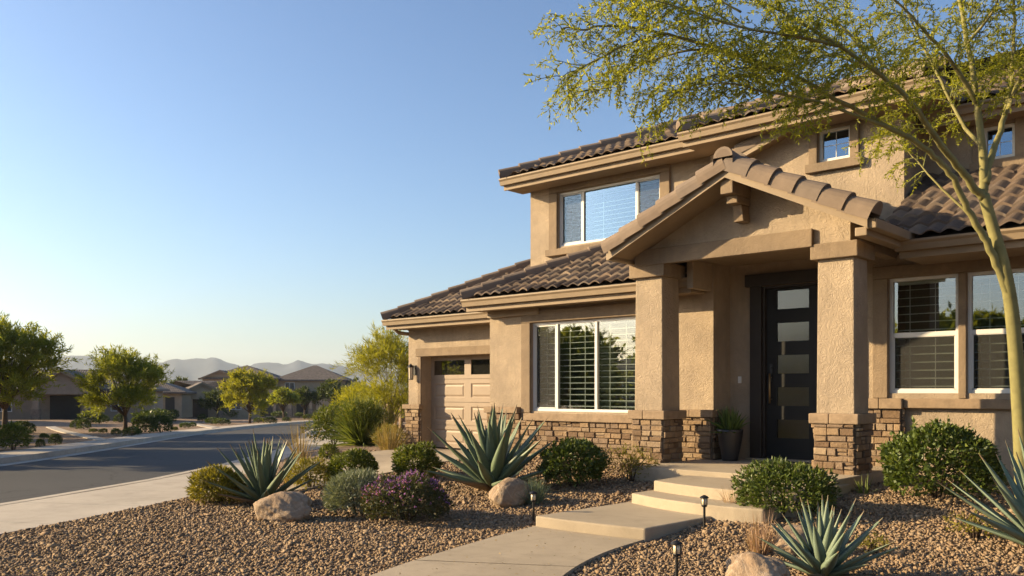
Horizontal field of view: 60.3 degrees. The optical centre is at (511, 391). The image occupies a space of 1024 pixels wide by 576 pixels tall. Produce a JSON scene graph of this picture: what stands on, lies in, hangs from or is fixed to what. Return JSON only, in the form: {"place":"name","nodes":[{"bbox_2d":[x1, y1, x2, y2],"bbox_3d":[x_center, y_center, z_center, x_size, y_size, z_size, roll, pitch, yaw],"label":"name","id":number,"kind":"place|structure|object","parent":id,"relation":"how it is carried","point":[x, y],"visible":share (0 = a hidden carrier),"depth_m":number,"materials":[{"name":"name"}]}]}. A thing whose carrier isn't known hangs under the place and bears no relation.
{"place":"outdoors","nodes":[
{"label":"outdoors","id":0,"kind":"place"},
{"bbox_2d":[0,420,312,456],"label":"sidewalk","id":1,"kind":"structure","parent":0,"point":[46,448],"depth_m":27.44,"materials":[{"name":"concrete"}]},
{"bbox_2d":[0,422,322,502],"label":"road","id":2,"kind":"structure","parent":0,"point":[28,480],"depth_m":19.62,"materials":[{"name":"grey asphalt"}]},
{"bbox_2d":[0,422,310,465],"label":"gutter strip","id":3,"kind":"object","parent":2,"relation":"on","point":[47,458],"visible":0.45,"depth_m":25.50,"materials":[{"name":"concrete"}]},
{"bbox_2d":[296,429,312,443],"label":"gutter strip","id":4,"kind":"object","parent":2,"relation":"on","point":[304,436],"visible":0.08,"depth_m":36.86,"materials":[{"name":"concrete"}]},
{"bbox_2d":[0,428,345,534],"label":"sidewalk","id":5,"kind":"structure","parent":0,"point":[16,517],"depth_m":11.49,"materials":[{"name":"concrete"}]},
{"bbox_2d":[8,355,407,389],"bbox_3d":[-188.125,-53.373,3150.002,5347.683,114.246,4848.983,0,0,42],"label":"mountains","id":6,"kind":"structure","parent":0,"point":[194,369],"depth_m":2598.71,"materials":[{"name":"grey stone"}]},
{"bbox_2d":[276,416,321,459],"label":"golden grass","id":7,"kind":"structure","parent":0,"point":[302,442],"depth_m":17.56,"materials":[{"name":"beige plant"}]},
{"bbox_2d":[286,449,469,491],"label":"driveway","id":8,"kind":"structure","parent":0,"point":[383,459],"depth_m":16.09,"materials":[{"name":"concrete"}]},
{"bbox_2d":[370,526,642,575],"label":"path","id":9,"kind":"structure","parent":0,"point":[515,550],"depth_m":7.62,"materials":[{"name":"concrete"}]},
{"bbox_2d":[0,406,1023,575],"bbox_3d":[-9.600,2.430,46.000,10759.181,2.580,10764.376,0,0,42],"label":"ground","id":10,"kind":"structure","parent":0,"point":[41,425],"depth_m":10.71,"materials":[{"name":"brown gravel"}]},
{"bbox_2d":[0,420,34,449],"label":"yard shrub","id":11,"kind":"object","parent":10,"relation":"on","point":[18,433],"visible":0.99,"depth_m":22.79,"materials":[{"name":"green plant"}]},
{"bbox_2d":[12,420,36,431],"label":"yard shrub","id":12,"kind":"object","parent":10,"relation":"on","point":[28,424],"visible":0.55,"depth_m":36.96,"materials":[{"name":"green plant"}]},
{"bbox_2d":[34,438,45,446],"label":"yard shrub","id":13,"kind":"object","parent":10,"relation":"on","point":[39,442],"visible":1,"depth_m":24.61,"materials":[{"name":"green plant"}]},
{"bbox_2d":[0,310,82,425],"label":"street tree","id":14,"kind":"object","parent":10,"relation":"on","point":[17,344],"visible":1,"depth_m":37.29,"materials":[{"name":"green plant"}]},
{"bbox_2d":[39,433,48,438],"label":"yard shrub","id":15,"kind":"object","parent":10,"relation":"on","point":[44,435],"visible":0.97,"depth_m":30.72,"materials":[{"name":"green plant"}]},
{"bbox_2d":[48,433,62,443],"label":"yard shrub","id":16,"kind":"object","parent":10,"relation":"on","point":[58,437],"visible":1,"depth_m":26.23,"materials":[{"name":"green plant"}]},
{"bbox_2d":[69,419,82,428],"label":"yard shrub","id":17,"kind":"object","parent":10,"relation":"on","point":[72,422],"visible":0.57,"depth_m":44.89,"materials":[{"name":"green plant"}]},
{"bbox_2d":[46,426,108,440],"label":"front walk","id":18,"kind":"structure","parent":10,"relation":"on","point":[61,430],"depth_m":34.95,"materials":[{"name":"concrete"}]},
{"bbox_2d":[75,418,91,428],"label":"yard shrub","id":19,"kind":"object","parent":10,"relation":"on","point":[85,421],"visible":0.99,"depth_m":44.25,"materials":[{"name":"green plant"}]},
{"bbox_2d":[0,369,169,419],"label":"house","id":20,"kind":"structure","parent":10,"relation":"on","point":[61,402],"depth_m":63.66,"materials":[{"name":"brown paint"}]},
{"bbox_2d":[50,396,79,418],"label":"door","id":21,"kind":"structure","parent":20,"relation":"in","point":[61,407],"depth_m":63.91,"materials":[{"name":"grey metal"}]},
{"bbox_2d":[75,412,101,422],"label":"yard shrub","id":22,"kind":"object","parent":10,"relation":"on","point":[95,420],"visible":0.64,"depth_m":53.68,"materials":[{"name":"green plant"}]},
{"bbox_2d":[92,413,105,423],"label":"yard shrub","id":23,"kind":"object","parent":10,"relation":"on","point":[102,417],"visible":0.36,"depth_m":54.72,"materials":[{"name":"green plant"}]},
{"bbox_2d":[111,428,121,434],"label":"yard shrub","id":24,"kind":"object","parent":10,"relation":"on","point":[115,430],"visible":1,"depth_m":34.74,"materials":[{"name":"green plant"}]},
{"bbox_2d":[112,413,128,421],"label":"yard shrub","id":25,"kind":"object","parent":10,"relation":"on","point":[115,417],"visible":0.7,"depth_m":59.00,"materials":[{"name":"green plant"}]},
{"bbox_2d":[70,343,174,431],"bbox_3d":[-17.478,-0.137,39.991,4.651,4.216,4.371,0,0,42],"label":"street tree","id":26,"kind":"object","parent":10,"relation":"on","point":[114,364],"visible":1,"depth_m":39.43,"materials":[{"name":"green plant"}]},
{"bbox_2d":[122,426,142,435],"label":"yard shrub","id":27,"kind":"object","parent":10,"relation":"on","point":[129,430],"visible":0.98,"depth_m":33.96,"materials":[{"name":"green plant"}]},
{"bbox_2d":[131,416,158,431],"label":"yard shrub","id":28,"kind":"object","parent":10,"relation":"on","point":[138,422],"visible":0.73,"depth_m":39.81,"materials":[{"name":"green plant"}]},
{"bbox_2d":[129,408,175,422],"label":"yard shrub","id":29,"kind":"object","parent":10,"relation":"on","point":[160,412],"visible":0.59,"depth_m":58.54,"materials":[{"name":"green plant"}]},
{"bbox_2d":[0,430,312,505],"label":"kerb","id":30,"kind":"structure","parent":10,"relation":"on","point":[98,488],"depth_m":13.56,"materials":[{"name":"concrete"}]},
{"bbox_2d":[0,421,313,463],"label":"kerb","id":31,"kind":"structure","parent":10,"relation":"on","point":[24,457],"depth_m":26.38,"materials":[{"name":"concrete"}]},
{"bbox_2d":[148,414,173,432],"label":"yard shrub","id":32,"kind":"object","parent":10,"relation":"on","point":[163,419],"visible":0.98,"depth_m":38.03,"materials":[{"name":"green plant"}]},
{"bbox_2d":[169,409,179,416],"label":"yard shrub","id":33,"kind":"object","parent":10,"relation":"on","point":[175,411],"visible":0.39,"depth_m":78.94,"materials":[{"name":"green plant"}]},
{"bbox_2d":[156,380,196,417],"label":"house","id":34,"kind":"structure","parent":10,"relation":"on","point":[180,400],"depth_m":80.83,"materials":[{"name":"paint"}]},
{"bbox_2d":[165,397,174,413],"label":"door","id":35,"kind":"structure","parent":34,"relation":"in","point":[169,402],"depth_m":80.57,"materials":[{"name":"grey"}]},
{"bbox_2d":[169,376,187,383],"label":"background tree","id":36,"kind":"object","parent":10,"relation":"on","point":[179,379],"visible":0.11,"depth_m":124.15,"materials":[{"name":"green plant"}]},
{"bbox_2d":[179,422,191,427],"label":"yard shrub","id":37,"kind":"object","parent":10,"relation":"on","point":[184,424],"visible":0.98,"depth_m":47.08,"materials":[{"name":"green plant"}]},
{"bbox_2d":[181,422,217,427],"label":"front walk","id":38,"kind":"structure","parent":10,"relation":"on","point":[206,426],"depth_m":50.75,"materials":[{"name":"concrete"}]},
{"bbox_2d":[197,414,206,421],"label":"yard shrub","id":39,"kind":"object","parent":10,"relation":"on","point":[204,416],"visible":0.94,"depth_m":69.44,"materials":[{"name":"green plant"}]},
{"bbox_2d":[204,417,217,423],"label":"yard shrub","id":40,"kind":"object","parent":10,"relation":"on","point":[208,420],"visible":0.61,"depth_m":59.21,"materials":[{"name":"green plant"}]},
{"bbox_2d":[196,388,234,417],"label":"street tree","id":41,"kind":"object","parent":10,"relation":"on","point":[212,400],"visible":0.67,"depth_m":82.52,"materials":[{"name":"green plant"}]},
{"bbox_2d":[185,463,248,505],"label":"yellow shrub","id":42,"kind":"object","parent":10,"relation":"on","point":[197,486],"visible":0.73,"depth_m":11.27,"materials":[{"name":"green plant"}]},
{"bbox_2d":[174,381,259,418],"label":"house","id":43,"kind":"structure","parent":10,"relation":"on","point":[198,387],"depth_m":89.14,"materials":[{"name":"paint"}]},
{"bbox_2d":[193,399,207,417],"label":"door","id":44,"kind":"structure","parent":43,"relation":"in","point":[197,410],"depth_m":88.38,"materials":[{"name":"grey"}]},
{"bbox_2d":[230,403,240,409],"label":"window","id":45,"kind":"structure","parent":43,"relation":"in","point":[238,407],"depth_m":92.01,"materials":[{"name":"grey glass"}]},
{"bbox_2d":[212,417,231,424],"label":"yard shrub","id":46,"kind":"object","parent":10,"relation":"on","point":[220,420],"visible":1,"depth_m":57.11,"materials":[{"name":"green plant"}]},
{"bbox_2d":[215,365,280,422],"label":"street tree","id":47,"kind":"object","parent":10,"relation":"on","point":[259,385],"visible":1,"depth_m":60.81,"materials":[{"name":"green plant"}]},
{"bbox_2d":[253,417,262,422],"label":"yard shrub","id":48,"kind":"object","parent":10,"relation":"on","point":[255,419],"visible":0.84,"depth_m":63.95,"materials":[{"name":"green plant"}]},
{"bbox_2d":[203,431,323,503],"bbox_3d":[-3.159,0.960,11.265,1.560,0.983,1.468,0,0,42],"label":"agave","id":49,"kind":"object","parent":10,"relation":"on","point":[263,481],"visible":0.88,"depth_m":11.10,"materials":[{"name":"green plant"}]},
{"bbox_2d":[263,417,276,422],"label":"yard shrub","id":50,"kind":"object","parent":10,"relation":"on","point":[269,420],"visible":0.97,"depth_m":61.55,"materials":[{"name":"green plant"}]},
{"bbox_2d":[270,411,287,416],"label":"yard shrub","id":51,"kind":"object","parent":10,"relation":"on","point":[277,413],"visible":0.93,"depth_m":104.08,"materials":[{"name":"green plant"}]},
{"bbox_2d":[253,491,311,522],"bbox_3d":[-2.585,1.330,10.007,0.734,0.417,0.512,0,0,14],"label":"boulder","id":52,"kind":"object","parent":10,"relation":"on","point":[287,507],"visible":0.91,"depth_m":9.82,"materials":[{"name":"beige stone"}]},
{"bbox_2d":[266,387,301,417],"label":"street tree","id":53,"kind":"object","parent":10,"relation":"on","point":[286,396],"visible":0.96,"depth_m":75.44,"materials":[{"name":"green plant"}]},
{"bbox_2d":[198,365,382,417],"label":"house","id":54,"kind":"structure","parent":10,"relation":"on","point":[312,378],"depth_m":113.43,"materials":[{"name":"paint"}]},
{"bbox_2d":[260,399,272,415],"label":"door","id":55,"kind":"structure","parent":54,"relation":"in","point":[270,408],"depth_m":111.91,"materials":[{"name":"grey"}]},
{"bbox_2d":[285,382,294,390],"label":"window","id":56,"kind":"structure","parent":54,"relation":"in","point":[291,385],"depth_m":113.34,"materials":[{"name":"grey glass"}]},
{"bbox_2d":[296,402,307,415],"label":"door","id":57,"kind":"structure","parent":54,"relation":"in","point":[299,408],"depth_m":113.45,"materials":[{"name":"grey"}]},
{"bbox_2d":[277,454,308,483],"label":"golden grass","id":58,"kind":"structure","parent":10,"relation":"on","point":[285,480],"depth_m":13.46,"materials":[{"name":"yellow plant"}]},
{"bbox_2d":[290,386,322,418],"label":"street tree","id":59,"kind":"object","parent":10,"relation":"on","point":[305,395],"visible":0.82,"depth_m":83.19,"materials":[{"name":"green plant"}]},
{"bbox_2d":[303,414,311,418],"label":"yard shrub","id":60,"kind":"object","parent":10,"relation":"on","point":[307,415],"visible":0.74,"depth_m":83.41,"materials":[{"name":"green plant"}]},
{"bbox_2d":[286,455,333,489],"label":"yellow shrub","id":61,"kind":"object","parent":10,"relation":"on","point":[320,468],"visible":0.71,"depth_m":12.79,"materials":[{"name":"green plant"}]},
{"bbox_2d":[298,400,346,444],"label":"leafy shrub","id":62,"kind":"object","parent":10,"relation":"on","point":[324,417],"visible":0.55,"depth_m":24.25,"materials":[{"name":"green plant"}]},
{"bbox_2d":[310,378,346,403],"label":"street tree","id":63,"kind":"object","parent":10,"relation":"on","point":[325,391],"visible":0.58,"depth_m":82.85,"materials":[{"name":"green plant"}]},
{"bbox_2d":[318,442,338,458],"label":"round shrub","id":64,"kind":"object","parent":10,"relation":"on","point":[334,450],"visible":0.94,"depth_m":17.05,"materials":[{"name":"green plant"}]},
{"bbox_2d":[324,447,380,480],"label":"round shrub","id":65,"kind":"object","parent":10,"relation":"on","point":[358,457],"visible":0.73,"depth_m":12.87,"materials":[{"name":"green plant"}]},
{"bbox_2d":[311,390,402,446],"bbox_3d":[-3.607,0.625,21.672,2.794,1.434,2.835,0,0,42],"label":"spiky shrub","id":66,"kind":"object","parent":10,"relation":"on","point":[357,422],"visible":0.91,"depth_m":21.31,"materials":[{"name":"green plant"}]},
{"bbox_2d":[320,466,393,517],"bbox_3d":[-1.800,1.173,10.364,0.940,0.632,0.918,0,0,42],"label":"grey shrub","id":67,"kind":"object","parent":10,"relation":"on","point":[348,481],"visible":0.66,"depth_m":10.14,"materials":[{"name":"green plant"}]},
{"bbox_2d":[329,379,388,421],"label":"shrub","id":68,"kind":"object","parent":10,"relation":"on","point":[357,387],"visible":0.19,"depth_m":30.63,"materials":[{"name":"green plant"}]},
{"bbox_2d":[327,321,408,436],"bbox_3d":[-3.774,-0.331,26.883,4.024,3.872,3.775,0,0,42],"label":"desert tree","id":69,"kind":"object","parent":10,"relation":"on","point":[386,348],"visible":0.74,"depth_m":26.57,"materials":[{"name":"green plant"}]},
{"bbox_2d":[368,418,414,449],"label":"golden grass","id":70,"kind":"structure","parent":10,"relation":"on","point":[384,446],"depth_m":19.18,"materials":[{"name":"yellow plant"}]},
{"bbox_2d":[386,404,405,432],"bbox_3d":[-4.281,1.206,33.869,1.800,1.600,0.160,0,0,42],"label":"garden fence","id":71,"kind":"object","parent":10,"relation":"on","point":[402,421],"visible":0.09,"depth_m":33.81,"materials":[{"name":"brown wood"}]},
{"bbox_2d":[387,387,408,416],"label":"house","id":72,"kind":"structure","parent":10,"relation":"on","point":[400,395],"depth_m":124.51,"materials":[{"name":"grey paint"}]},
{"bbox_2d":[358,467,454,523],"bbox_3d":[-1.193,1.169,9.852,1.201,0.644,1.084,0,0,42],"label":"flowering shrub","id":73,"kind":"object","parent":10,"relation":"on","point":[415,489],"visible":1,"depth_m":9.63,"materials":[{"name":"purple plant"}]},
{"bbox_2d":[390,440,444,477],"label":"round shrub","id":74,"kind":"object","parent":10,"relation":"on","point":[403,459],"visible":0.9,"depth_m":12.93,"materials":[{"name":"green plant"}]},
{"bbox_2d":[423,404,557,491],"bbox_3d":[-0.152,0.733,11.725,1.900,1.201,1.920,0,0,42],"label":"agave","id":75,"kind":"object","parent":10,"relation":"on","point":[491,461],"visible":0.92,"depth_m":11.49,"materials":[{"name":"green plant"}]},
{"bbox_2d":[488,477,532,507],"bbox_3d":[-0.033,1.241,10.712,0.529,0.396,0.381,0,0,-31],"label":"boulder","id":76,"kind":"object","parent":10,"relation":"on","point":[503,492],"visible":0.84,"depth_m":10.55,"materials":[{"name":"beige stone"}]},
{"bbox_2d":[0,450,1023,575],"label":"gravel","id":77,"kind":"structure","parent":10,"relation":"on","point":[115,555],"depth_m":8.44,"materials":[{"name":"brown gravel"}]},
{"bbox_2d":[726,509,779,554],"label":"dry grass","id":78,"kind":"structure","parent":77,"relation":"on","point":[755,544],"depth_m":7.74,"materials":[{"name":"beige plant"}]},
{"bbox_2d":[529,491,537,520],"bbox_3d":[0.235,1.296,9.651,0.092,0.423,0.091,0,0,42],"label":"path light","id":79,"kind":"object","parent":10,"relation":"on","point":[533,496],"visible":0.99,"depth_m":9.64,"materials":[{"name":"black metal"}]},
{"bbox_2d":[515,473,558,504],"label":"blue grass tuft","id":80,"kind":"object","parent":10,"relation":"on","point":[540,495],"visible":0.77,"depth_m":10.62,"materials":[{"name":"plant"}]},
{"bbox_2d":[535,436,610,486],"bbox_3d":[0.818,0.939,11.623,0.989,0.702,1.087,0,0,42],"label":"round shrub","id":81,"kind":"object","parent":10,"relation":"on","point":[585,466],"visible":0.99,"depth_m":11.40,"materials":[{"name":"green plant"}]},
{"bbox_2d":[606,442,659,480],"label":"wispy shrub","id":82,"kind":"object","parent":10,"relation":"on","point":[635,460],"visible":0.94,"depth_m":11.75,"materials":[{"name":"yellow plant"}]},
{"bbox_2d":[671,540,682,575],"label":"path light","id":83,"kind":"object","parent":10,"relation":"on","point":[676,547],"visible":1,"depth_m":6.58,"materials":[{"name":"black metal"}]},
{"bbox_2d":[536,475,850,541],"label":"entry steps","id":84,"kind":"structure","parent":10,"relation":"on","point":[667,506],"depth_m":9.28,"materials":[{"name":"concrete"}]},
{"bbox_2d":[380,47,1023,488],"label":"house","id":85,"kind":"structure","parent":10,"relation":"on","point":[820,301],"depth_m":12.64,"materials":[{"name":"paint"}]},
{"bbox_2d":[408,364,415,379],"bbox_3d":[-2.263,-0.450,19.880,0.150,0.360,0.184,0,0,42],"label":"wall lantern","id":86,"kind":"object","parent":85,"relation":"attached to","point":[411,370],"depth_m":19.82,"materials":[{"name":"black metal"}]},
{"bbox_2d":[431,355,489,448],"bbox_3d":[-0.507,0.227,18.839,3.520,2.035,0.070,0,0,42],"label":"garage door","id":87,"kind":"structure","parent":85,"relation":"in","point":[459,384],"depth_m":19.43,"materials":[{"name":"paint"}]},
{"bbox_2d":[533,316,635,412],"bbox_3d":[1.389,-0.430,14.870,2.200,1.530,0.618,0,0,42],"label":"window","id":88,"kind":"structure","parent":85,"relation":"in","point":[588,365],"depth_m":15.12,"materials":[{"name":"glass"}]},
{"bbox_2d":[560,174,659,246],"bbox_3d":[1.959,-3.260,16.243,2.280,1.020,0.618,0,0,42],"label":"window","id":89,"kind":"structure","parent":85,"relation":"in","point":[594,214],"depth_m":16.59,"materials":[{"name":"glass"}]},
{"bbox_2d":[705,406,752,460],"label":"potted plant","id":90,"kind":"object","parent":85,"relation":"on","point":[729,432],"visible":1,"depth_m":12.70,"materials":[{"name":"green plant"}]},
{"bbox_2d":[745,268,817,459],"bbox_3d":[4.185,-0.366,12.758,1.540,2.728,0.475,0,0,42],"label":"front door","id":91,"kind":"structure","parent":85,"relation":"in","point":[783,318],"depth_m":12.95,"materials":[{"name":"black paint"}]},
{"bbox_2d":[820,125,849,161],"bbox_3d":[4.903,-3.595,13.034,0.475,0.470,0.618,0,0,42],"label":"window","id":92,"kind":"structure","parent":85,"relation":"in","point":[831,147],"depth_m":13.13,"materials":[{"name":"glass"}]},
{"bbox_2d":[890,274,957,392],"bbox_3d":[5.625,-0.750,11.839,0.870,1.540,0.618,0,0,42],"label":"window","id":93,"kind":"structure","parent":85,"relation":"in","point":[924,309],"depth_m":12.04,"materials":[{"name":"glass"}]},
{"bbox_2d":[968,268,1023,392],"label":"window","id":94,"kind":"structure","parent":85,"relation":"in","point":[988,365],"depth_m":11.51,"materials":[{"name":"glass"}]},
{"bbox_2d":[984,123,1014,158],"bbox_3d":[6.887,-3.420,12.315,0.400,0.460,0.618,0,0,42],"label":"window","id":95,"kind":"structure","parent":85,"relation":"in","point":[1006,147],"depth_m":12.41,"materials":[{"name":"glass"}]},
{"bbox_2d":[700,495,708,528],"bbox_3d":[1.939,1.252,8.892,0.092,0.423,0.091,0,0,42],"label":"path light","id":96,"kind":"object","parent":10,"relation":"on","point":[704,501],"visible":0.97,"depth_m":8.88,"materials":[{"name":"black metal"}]},
{"bbox_2d":[710,483,746,516],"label":"step","id":97,"kind":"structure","parent":10,"relation":"on","point":[733,500],"depth_m":9.47,"materials":[{"name":"beige concrete"}]},
{"bbox_2d":[725,552,789,575],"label":"boulder","id":98,"kind":"object","parent":10,"relation":"on","point":[749,564],"visible":1,"depth_m":6.40,"materials":[{"name":"beige stone"}]},
{"bbox_2d":[521,0,1023,497],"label":"palo verde tree","id":99,"kind":"object","parent":10,"relation":"on","point":[767,68],"visible":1,"depth_m":7.83,"materials":[{"name":"green plant"}]},
{"bbox_2d":[729,456,842,514],"bbox_3d":[2.863,0.996,9.242,1.188,0.673,1.131,0,0,42],"label":"round shrub","id":100,"kind":"object","parent":10,"relation":"on","point":[769,476],"visible":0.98,"depth_m":8.99,"materials":[{"name":"green plant"}]},
{"bbox_2d":[771,525,806,556],"bbox_3d":[2.487,1.333,7.724,0.424,0.333,0.365,0,0,2],"label":"boulder","id":101,"kind":"object","parent":10,"relation":"on","point":[783,545],"visible":0.25,"depth_m":7.63,"materials":[{"name":"beige stone"}]},
{"bbox_2d":[756,494,902,575],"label":"agave","id":102,"kind":"object","parent":10,"relation":"on","point":[824,551],"visible":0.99,"depth_m":6.68,"materials":[{"name":"green plant"}]},
{"bbox_2d":[854,474,877,493],"bbox_3d":[3.994,1.043,10.015,0.280,0.260,0.272,0,0,42],"label":"young sprout","id":103,"kind":"object","parent":10,"relation":"on","point":[860,491],"visible":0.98,"depth_m":10.03,"materials":[{"name":"green plant"}]},
{"bbox_2d":[855,532,890,554],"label":"weed","id":104,"kind":"object","parent":10,"relation":"on","point":[872,545],"visible":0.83,"depth_m":7.57,"materials":[{"name":"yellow plant"}]},
{"bbox_2d":[875,415,1008,498],"bbox_3d":[4.633,0.716,9.579,1.334,0.981,1.264,0,0,14],"label":"round shrub","id":105,"kind":"object","parent":10,"relation":"on","point":[897,472],"visible":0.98,"depth_m":9.25,"materials":[{"name":"green plant"}]},
{"bbox_2d":[941,509,1000,538],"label":"weed","id":106,"kind":"object","parent":10,"relation":"on","point":[976,534],"visible":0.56,"depth_m":7.85,"materials":[{"name":"yellow plant"}]},
{"bbox_2d":[937,430,1023,545],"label":"agave","id":107,"kind":"object","parent":10,"relation":"on","point":[1013,532],"visible":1,"depth_m":7.41,"materials":[{"name":"green plant"}]},
{"bbox_2d":[0,0,1023,371],"label":"sky","id":108,"kind":"structure","parent":0,"point":[238,182],"materials":[{"name":"blue"}]},
{"bbox_2d":[756,460,811,466],"bbox_3d":[3.906,0.991,12.198,0.900,0.016,0.480,0,0,42],"label":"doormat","id":109,"kind":"object","parent":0,"point":[808,463],"visible":0.28,"depth_m":12.26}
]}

